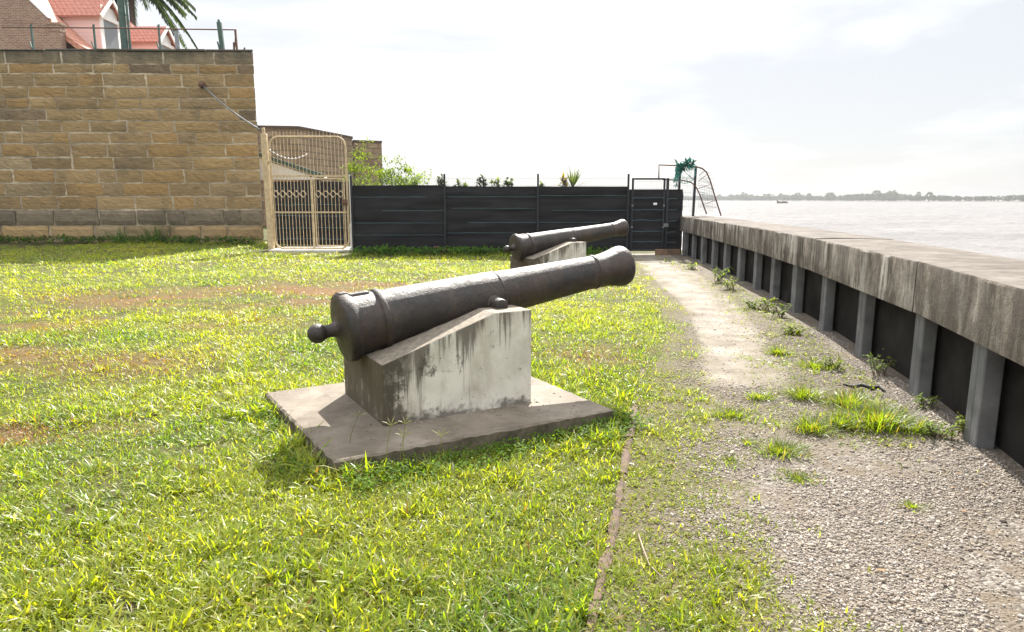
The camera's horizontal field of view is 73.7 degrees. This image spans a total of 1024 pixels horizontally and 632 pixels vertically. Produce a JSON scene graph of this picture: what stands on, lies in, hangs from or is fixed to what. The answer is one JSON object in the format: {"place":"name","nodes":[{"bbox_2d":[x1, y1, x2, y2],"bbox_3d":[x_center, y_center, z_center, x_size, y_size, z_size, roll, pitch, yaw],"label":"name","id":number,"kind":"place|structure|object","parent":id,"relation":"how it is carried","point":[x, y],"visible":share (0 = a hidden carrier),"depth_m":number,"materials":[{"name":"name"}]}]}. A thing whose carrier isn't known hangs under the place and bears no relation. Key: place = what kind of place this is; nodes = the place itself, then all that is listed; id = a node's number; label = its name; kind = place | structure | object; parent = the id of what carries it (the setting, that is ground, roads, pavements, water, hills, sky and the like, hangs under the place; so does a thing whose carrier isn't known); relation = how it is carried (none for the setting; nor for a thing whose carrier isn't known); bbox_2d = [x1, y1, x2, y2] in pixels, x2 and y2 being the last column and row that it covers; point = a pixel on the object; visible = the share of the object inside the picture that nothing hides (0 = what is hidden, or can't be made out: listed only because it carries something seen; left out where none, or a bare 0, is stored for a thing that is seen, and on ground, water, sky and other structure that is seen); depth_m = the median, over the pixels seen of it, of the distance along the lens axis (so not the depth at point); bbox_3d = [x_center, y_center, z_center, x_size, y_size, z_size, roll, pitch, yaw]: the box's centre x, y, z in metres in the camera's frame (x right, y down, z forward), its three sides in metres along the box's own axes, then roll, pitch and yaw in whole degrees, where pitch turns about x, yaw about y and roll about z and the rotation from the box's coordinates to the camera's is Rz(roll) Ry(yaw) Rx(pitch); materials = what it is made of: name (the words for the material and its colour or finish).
{"place":"outdoors","nodes":[
{"label":"outdoors","id":0,"kind":"place"},
{"bbox_2d":[329,392,577,445],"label":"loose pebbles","id":1,"kind":"object","parent":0,"point":[477,417],"visible":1,"depth_m":4.78,"materials":[{"name":"stone"}]},
{"bbox_2d":[0,226,978,631],"bbox_3d":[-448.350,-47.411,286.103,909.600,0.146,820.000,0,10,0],"label":"ground","id":2,"kind":"structure","parent":0,"point":[110,300],"depth_m":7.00,"materials":[{"name":"green plant"}]},
{"bbox_2d":[0,0,174,49],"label":"brick house","id":3,"kind":"structure","parent":2,"relation":"on","point":[58,13],"depth_m":33.82,"materials":[{"name":"tile"}]},
{"bbox_2d":[102,227,136,242],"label":"tall grass","id":4,"kind":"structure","parent":2,"relation":"on","point":[121,236],"depth_m":23.75,"materials":[{"name":"green plant"}]},
{"bbox_2d":[0,49,263,243],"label":"stone wall","id":5,"kind":"structure","parent":2,"relation":"on","point":[96,142],"depth_m":23.71,"materials":[{"name":"stone"}]},
{"bbox_2d":[1,24,245,48],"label":"railing","id":6,"kind":"object","parent":5,"relation":"on","point":[94,45],"visible":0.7,"depth_m":23.55,"materials":[{"name":"metal"}]},
{"bbox_2d":[117,0,131,48],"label":"lamp mast","id":7,"kind":"object","parent":5,"relation":"on","point":[125,36],"visible":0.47,"depth_m":24.14,"materials":[{"name":"green metal"}]},
{"bbox_2d":[174,30,179,48],"bbox_3d":[-11.642,-9.554,23.728,0.167,0.809,0.160,0,10,0],"label":"bollard","id":8,"kind":"object","parent":5,"relation":"on","point":[176,37],"visible":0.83,"depth_m":23.67,"materials":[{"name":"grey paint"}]},
{"bbox_2d":[216,19,224,48],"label":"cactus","id":9,"kind":"object","parent":5,"relation":"on","point":[220,44],"visible":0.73,"depth_m":23.47,"materials":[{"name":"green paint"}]},
{"bbox_2d":[198,81,260,129],"bbox_3d":[-9.337,-6.997,22.638,3.528,1.848,0.291,7,12,36],"label":"chain","id":10,"kind":"object","parent":5,"relation":"attached to","point":[201,84],"visible":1,"depth_m":22.82,"materials":[{"name":"metal"}]},
{"bbox_2d":[129,217,173,241],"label":"tall grass","id":11,"kind":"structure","parent":2,"relation":"on","point":[157,234],"depth_m":23.88,"materials":[{"name":"green plant"}]},
{"bbox_2d":[114,0,197,48],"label":"palm tree","id":12,"kind":"object","parent":2,"relation":"on","point":[132,8],"visible":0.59,"depth_m":48.35,"materials":[{"name":"green plant"}]},
{"bbox_2d":[172,233,203,243],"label":"tall grass","id":13,"kind":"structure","parent":2,"relation":"on","point":[192,240],"depth_m":23.84,"materials":[{"name":"green plant"}]},
{"bbox_2d":[260,128,274,249],"bbox_3d":[-7.494,-3.755,20.967,0.200,3.926,0.150,0,10,0],"label":"gate post","id":14,"kind":"object","parent":2,"relation":"on","point":[266,178],"visible":0.79,"depth_m":20.88,"materials":[{"name":"beige metal"}]},
{"bbox_2d":[268,131,349,248],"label":"metal gate","id":15,"kind":"structure","parent":14,"relation":"attached to","point":[344,202],"depth_m":20.94,"materials":[{"name":"beige metal"}]},
{"bbox_2d":[313,178,346,245],"bbox_3d":[-5.568,-3.180,20.981,1.019,2.081,0.180,0,10,0],"label":"wicket door","id":16,"kind":"structure","parent":15,"relation":"in","point":[344,201],"depth_m":21.02,"materials":[{"name":"beige metal"}]},
{"bbox_2d":[259,153,326,182],"bbox_3d":[-8.679,-4.671,26.256,3.114,3.545,0.465,0,10,0],"label":"shelter","id":17,"kind":"object","parent":2,"relation":"on","point":[288,171],"visible":0.31,"depth_m":25.96,"materials":[{"name":"white paint"}]},
{"bbox_2d":[257,125,353,225],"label":"bastion wall","id":18,"kind":"structure","parent":2,"relation":"on","point":[294,130],"depth_m":39.95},
{"bbox_2d":[268,246,350,251],"bbox_3d":[-6.231,-2.048,21.691,2.463,0.215,1.550,0,10,0],"label":"threshold","id":19,"kind":"object","parent":2,"relation":"on","point":[317,250],"visible":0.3,"depth_m":21.09,"materials":[{"name":"grey concrete"}]},
{"bbox_2d":[273,181,349,244],"bbox_3d":[-7.068,-3.588,23.929,2.758,2.262,0.197,0,10,0],"label":"screen","id":20,"kind":"object","parent":2,"relation":"on","point":[306,217],"visible":0.67,"depth_m":23.92,"materials":[{"name":"metal"}]},
{"bbox_2d":[348,175,351,250],"bbox_3d":[-4.967,-3.123,21.101,0.110,2.433,0.150,0,10,0],"label":"latch post","id":21,"kind":"object","parent":2,"relation":"on","point":[350,225],"visible":0.34,"depth_m":21.09,"materials":[{"name":"beige metal"}]},
{"bbox_2d":[349,410,365,442],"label":"grass stalk","id":22,"kind":"object","parent":2,"relation":"on","point":[356,420],"depth_m":4.23,"materials":[{"name":"green plant"}]},
{"bbox_2d":[352,140,382,184],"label":"bastion block","id":23,"kind":"structure","parent":2,"relation":"on","point":[375,148],"depth_m":46.90,"materials":[{"name":"brown stone"}]},
{"bbox_2d":[337,137,434,184],"bbox_3d":[-4.538,-4.504,24.549,3.967,3.839,3.516,0,10,0],"label":"bush","id":24,"kind":"object","parent":2,"relation":"on","point":[357,168],"visible":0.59,"depth_m":24.33,"materials":[{"name":"green plant"}]},
{"bbox_2d":[382,416,396,471],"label":"grass stalk","id":25,"kind":"object","parent":2,"relation":"on","point":[391,424],"depth_m":4.03,"materials":[{"name":"green plant"}]},
{"bbox_2d":[395,428,410,462],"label":"grass stalk","id":26,"kind":"object","parent":2,"relation":"on","point":[402,440],"depth_m":4.07,"materials":[{"name":"green plant"}]},
{"bbox_2d":[400,415,412,473],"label":"grass stalk","id":27,"kind":"object","parent":2,"relation":"on","point":[403,438],"depth_m":3.99,"materials":[{"name":"green plant"}]},
{"bbox_2d":[265,305,613,474],"bbox_3d":[-0.606,0.401,5.125,2.126,0.920,1.725,-5,11,-29],"label":"concrete pedestal","id":28,"kind":"object","parent":2,"relation":"on","point":[478,360],"visible":0.59,"depth_m":4.76,"materials":[{"name":"grey concrete"}]},
{"bbox_2d":[307,246,635,361],"bbox_3d":[-0.203,-0.133,5.330,2.761,0.738,0.616,-5,11,-29],"label":"cannon","id":29,"kind":"object","parent":28,"relation":"on","point":[364,322],"visible":0.93,"depth_m":5.00,"materials":[{"name":"metal"}]},
{"bbox_2d":[432,428,449,470],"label":"grass stalk","id":30,"kind":"object","parent":2,"relation":"on","point":[440,435],"depth_m":4.00,"materials":[{"name":"green plant"}]},
{"bbox_2d":[434,246,448,254],"bbox_3d":[-2.013,-1.831,19.521,0.432,0.320,0.220,0,10,0],"label":"ground valve","id":31,"kind":"object","parent":2,"relation":"on","point":[435,247],"visible":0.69,"depth_m":19.47,"materials":[{"name":"metal"}]},
{"bbox_2d":[435,174,447,185],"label":"shrub","id":32,"kind":"object","parent":2,"relation":"on","point":[440,182],"visible":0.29,"depth_m":22.36,"materials":[{"name":"green plant"}]},
{"bbox_2d":[474,174,488,185],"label":"shrub","id":33,"kind":"object","parent":2,"relation":"on","point":[483,182],"visible":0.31,"depth_m":22.16,"materials":[{"name":"green plant"}]},
{"bbox_2d":[488,177,501,185],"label":"shrub","id":34,"kind":"object","parent":2,"relation":"on","point":[495,182],"visible":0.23,"depth_m":22.55,"materials":[{"name":"green plant"}]},
{"bbox_2d":[500,177,513,185],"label":"shrub","id":35,"kind":"object","parent":2,"relation":"on","point":[506,183],"visible":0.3,"depth_m":22.56,"materials":[{"name":"green plant"}]},
{"bbox_2d":[510,241,585,268],"bbox_3d":[0.660,-0.957,13.054,2.126,0.920,1.725,-5,11,-27],"label":"concrete pedestal","id":36,"kind":"object","parent":2,"relation":"on","point":[566,251],"visible":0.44,"depth_m":12.74,"materials":[{"name":"grey concrete"}]},
{"bbox_2d":[503,219,628,260],"bbox_3d":[1.073,-1.489,13.246,2.761,0.738,0.616,-5,11,-27],"label":"cannon","id":37,"kind":"object","parent":36,"relation":"on","point":[520,247],"visible":0.9,"depth_m":12.96,"materials":[{"name":"metal"}]},
{"bbox_2d":[560,172,567,186],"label":"shrub","id":38,"kind":"object","parent":2,"relation":"on","point":[563,178],"visible":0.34,"depth_m":22.83,"materials":[{"name":"green plant"}]},
{"bbox_2d":[558,165,588,185],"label":"yucca","id":39,"kind":"object","parent":2,"relation":"on","point":[575,179],"visible":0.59,"depth_m":22.88,"materials":[{"name":"green plant"}]},
{"bbox_2d":[585,369,644,631],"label":"edging kerb","id":40,"kind":"structure","parent":2,"relation":"on","point":[626,457],"depth_m":3.34,"materials":[{"name":"grey concrete"}]},
{"bbox_2d":[663,177,713,250],"bbox_3d":[5.134,-2.804,19.837,1.486,2.431,0.192,0,10,0],"label":"end panel","id":41,"kind":"object","parent":2,"relation":"on","point":[673,214],"visible":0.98,"depth_m":19.84,"materials":[{"name":"paint"}]},
{"bbox_2d":[680,216,1023,467],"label":"river wall","id":42,"kind":"structure","parent":2,"relation":"on","point":[946,325],"depth_m":5.92,"materials":[{"name":"concrete"}]},
{"bbox_2d":[658,164,721,215],"bbox_3d":[5.165,-3.635,19.790,1.893,1.486,0.081,0,10,0],"label":"climb guard","id":43,"kind":"object","parent":42,"relation":"on","point":[694,192],"visible":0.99,"depth_m":19.75,"materials":[{"name":"metal"}]},
{"bbox_2d":[673,157,697,187],"bbox_3d":[4.996,-4.131,19.691,0.756,0.905,0.607,0,10,0],"label":"net bundle","id":44,"kind":"object","parent":43,"relation":"hanging from","point":[678,171],"visible":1,"depth_m":19.61,"materials":[{"name":"teal fabric"}]},
{"bbox_2d":[125,0,1023,199],"label":"sky","id":45,"kind":"structure","parent":0,"point":[774,97],"materials":[{"name":"white"}]},
{"bbox_2d":[602,253,1023,631],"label":"gravel path","id":46,"kind":"structure","parent":0,"point":[681,291],"depth_m":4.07,"materials":[{"name":"grey gravel"}]},
{"bbox_2d":[638,533,661,576],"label":"twig","id":47,"kind":"object","parent":46,"relation":"on","point":[646,555],"visible":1,"depth_m":3.05,"materials":[{"name":"beige wood"}]},
{"bbox_2d":[655,249,679,254],"bbox_3d":[4.505,-1.842,19.793,0.710,0.190,0.080,0,10,0],"label":"plank","id":48,"kind":"object","parent":46,"relation":"on","point":[667,251],"visible":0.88,"depth_m":19.75,"materials":[{"name":"brown wood"}]},
{"bbox_2d":[682,261,702,269],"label":"leafy weed","id":49,"kind":"object","parent":46,"relation":"on","point":[689,266],"visible":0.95,"depth_m":15.71,"materials":[{"name":"green plant"}]},
{"bbox_2d":[711,266,731,282],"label":"leafy weed","id":50,"kind":"object","parent":46,"relation":"on","point":[722,275],"visible":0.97,"depth_m":13.11,"materials":[{"name":"green plant"}]},
{"bbox_2d":[717,275,741,289],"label":"leafy weed","id":51,"kind":"object","parent":46,"relation":"on","point":[728,283],"visible":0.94,"depth_m":12.19,"materials":[{"name":"green plant"}]},
{"bbox_2d":[715,453,743,464],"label":"weed tuft","id":52,"kind":"object","parent":46,"relation":"on","point":[727,458],"visible":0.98,"depth_m":4.27,"materials":[{"name":"green plant"}]},
{"bbox_2d":[710,403,759,421],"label":"weed tuft","id":53,"kind":"object","parent":46,"relation":"on","point":[729,412],"visible":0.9,"depth_m":5.12,"materials":[{"name":"green plant"}]},
{"bbox_2d":[733,433,762,446],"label":"weed tuft","id":54,"kind":"object","parent":46,"relation":"on","point":[747,442],"visible":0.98,"depth_m":4.56,"materials":[{"name":"green plant"}]},
{"bbox_2d":[741,298,765,308],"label":"leafy weed","id":55,"kind":"object","parent":46,"relation":"on","point":[753,304],"visible":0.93,"depth_m":10.09,"materials":[{"name":"green plant"}]},
{"bbox_2d":[739,388,778,402],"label":"weed tuft","id":56,"kind":"object","parent":46,"relation":"on","point":[761,396],"visible":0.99,"depth_m":5.54,"materials":[{"name":"green plant"}]},
{"bbox_2d":[758,296,778,310],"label":"leafy weed","id":57,"kind":"object","parent":46,"relation":"on","point":[766,301],"visible":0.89,"depth_m":9.94,"materials":[{"name":"green plant"}]},
{"bbox_2d":[763,344,793,355],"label":"weed tuft","id":58,"kind":"object","parent":46,"relation":"on","point":[774,350],"visible":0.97,"depth_m":7.14,"materials":[{"name":"green plant"}]},
{"bbox_2d":[768,303,792,317],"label":"leafy weed","id":59,"kind":"object","parent":46,"relation":"on","point":[781,310],"visible":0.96,"depth_m":9.37,"materials":[{"name":"green plant"}]},
{"bbox_2d":[746,431,818,461],"bbox_3d":[1.731,0.834,4.367,0.474,0.133,0.425,8,12,39],"label":"weed tuft","id":60,"kind":"object","parent":46,"relation":"on","point":[781,447],"visible":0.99,"depth_m":4.38,"materials":[{"name":"green plant"}]},
{"bbox_2d":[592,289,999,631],"bbox_3d":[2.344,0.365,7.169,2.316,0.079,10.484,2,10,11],"label":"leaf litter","id":61,"kind":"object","parent":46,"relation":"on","point":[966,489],"visible":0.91,"depth_m":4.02,"materials":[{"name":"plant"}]},
{"bbox_2d":[768,465,827,485],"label":"weed tuft","id":62,"kind":"object","parent":46,"relation":"on","point":[795,475],"visible":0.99,"depth_m":3.99,"materials":[{"name":"green plant"}]},
{"bbox_2d":[782,322,814,334],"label":"leafy weed","id":63,"kind":"object","parent":46,"relation":"on","point":[790,329],"visible":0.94,"depth_m":8.19,"materials":[{"name":"green plant"}]},
{"bbox_2d":[771,379,829,401],"bbox_3d":[2.385,0.597,5.574,0.515,0.175,0.456,-5,11,-28],"label":"weed tuft","id":64,"kind":"object","parent":46,"relation":"on","point":[801,393],"visible":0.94,"depth_m":5.56,"materials":[{"name":"green plant"}]},
{"bbox_2d":[780,356,844,371],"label":"weed tuft","id":65,"kind":"object","parent":46,"relation":"on","point":[810,364],"visible":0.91,"depth_m":6.59,"materials":[{"name":"green plant"}]},
{"bbox_2d":[779,408,846,437],"bbox_3d":[2.105,0.738,4.774,0.552,0.174,0.422,0,10,0],"label":"weed tuft","id":66,"kind":"object","parent":46,"relation":"on","point":[812,426],"visible":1,"depth_m":4.77,"materials":[{"name":"green plant"}]},
{"bbox_2d":[815,352,843,369],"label":"leafy weed","id":67,"kind":"object","parent":46,"relation":"on","point":[830,363],"visible":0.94,"depth_m":6.53,"materials":[{"name":"green plant"}]},
{"bbox_2d":[815,405,871,435],"bbox_3d":[2.362,0.718,4.867,0.446,0.187,0.409,-6,11,-31],"label":"weed tuft","id":68,"kind":"object","parent":46,"relation":"on","point":[835,419],"visible":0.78,"depth_m":4.86,"materials":[{"name":"green plant"}]},
{"bbox_2d":[811,384,903,412],"bbox_3d":[2.670,0.636,5.322,0.663,0.192,0.636,0,10,0],"label":"weed tuft","id":69,"kind":"object","parent":46,"relation":"on","point":[854,398],"visible":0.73,"depth_m":5.36,"materials":[{"name":"green plant"}]},
{"bbox_2d":[843,383,885,392],"bbox_3d":[3.035,0.607,5.871,0.350,0.043,0.168,7,12,37],"label":"rubber strip","id":70,"kind":"object","parent":46,"relation":"on","point":[868,386],"visible":0.95,"depth_m":5.86,"materials":[{"name":"grey rubber"}]},
{"bbox_2d":[866,352,896,376],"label":"leafy weed","id":71,"kind":"object","parent":46,"relation":"on","point":[880,367],"visible":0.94,"depth_m":6.25,"materials":[{"name":"green plant"}]},
{"bbox_2d":[821,394,943,441],"bbox_3d":[2.620,0.708,4.845,0.842,0.227,0.829,0,10,0],"label":"weed tuft","id":72,"kind":"object","parent":46,"relation":"on","point":[883,421],"visible":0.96,"depth_m":4.81,"materials":[{"name":"green plant"}]},
{"bbox_2d":[889,499,936,512],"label":"weed tuft","id":73,"kind":"object","parent":46,"relation":"on","point":[912,506],"visible":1,"depth_m":3.60,"materials":[{"name":"green plant"}]},
{"bbox_2d":[891,414,945,436],"bbox_3d":[2.844,0.753,4.763,0.474,0.140,0.398,0,10,0],"label":"weed tuft","id":74,"kind":"object","parent":46,"relation":"on","point":[920,422],"visible":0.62,"depth_m":4.75,"materials":[{"name":"green plant"}]},
{"bbox_2d":[913,392,941,409],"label":"leafy weed","id":75,"kind":"object","parent":46,"relation":"on","point":[931,399],"visible":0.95,"depth_m":5.29,"materials":[{"name":"green plant"}]},
{"bbox_2d":[918,416,965,440],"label":"leafy weed","id":76,"kind":"object","parent":46,"relation":"on","point":[935,432],"visible":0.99,"depth_m":4.63,"materials":[{"name":"green plant"}]},
{"bbox_2d":[955,412,967,434],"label":"leafy weed","id":77,"kind":"object","parent":46,"relation":"on","point":[962,425],"visible":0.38,"depth_m":4.68,"materials":[{"name":"green plant"}]},
{"bbox_2d":[681,199,1023,259],"bbox_3d":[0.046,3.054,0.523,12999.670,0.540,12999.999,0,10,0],"label":"water","id":78,"kind":"structure","parent":0,"point":[995,228],"depth_m":108.79,"materials":[{"name":"grey liquid"}]},
{"bbox_2d":[752,200,1023,201],"bbox_3d":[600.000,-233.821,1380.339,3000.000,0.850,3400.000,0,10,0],"label":"bank","id":79,"kind":"structure","parent":0,"point":[858,200],"depth_m":1400.40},
{"bbox_2d":[684,190,1023,200],"bbox_3d":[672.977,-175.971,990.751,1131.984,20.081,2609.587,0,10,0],"label":"woods","id":80,"kind":"object","parent":79,"relation":"on","point":[877,195],"visible":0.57,"depth_m":1137.32,"materials":[{"name":"green plant"}]},
{"bbox_3d":[-0.636,-1.786,20.082,7.891,0.242,0.110,0,10,0],"label":"fence footing","id":81,"kind":"object","parent":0,"visible":0},
{"bbox_2d":[349,174,629,251],"bbox_3d":[-0.641,-2.843,19.823,8.041,2.512,0.192,0,10,0],"label":"fence","id":82,"kind":"object","parent":81,"relation":"on","point":[431,215],"visible":0.87,"depth_m":19.83,"materials":[{"name":"metal"}]},
{"bbox_2d":[628,178,665,250],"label":"fence gate","id":83,"kind":"structure","parent":82,"relation":"attached to","point":[646,219],"depth_m":19.82,"materials":[{"name":"metal"}]}
]}

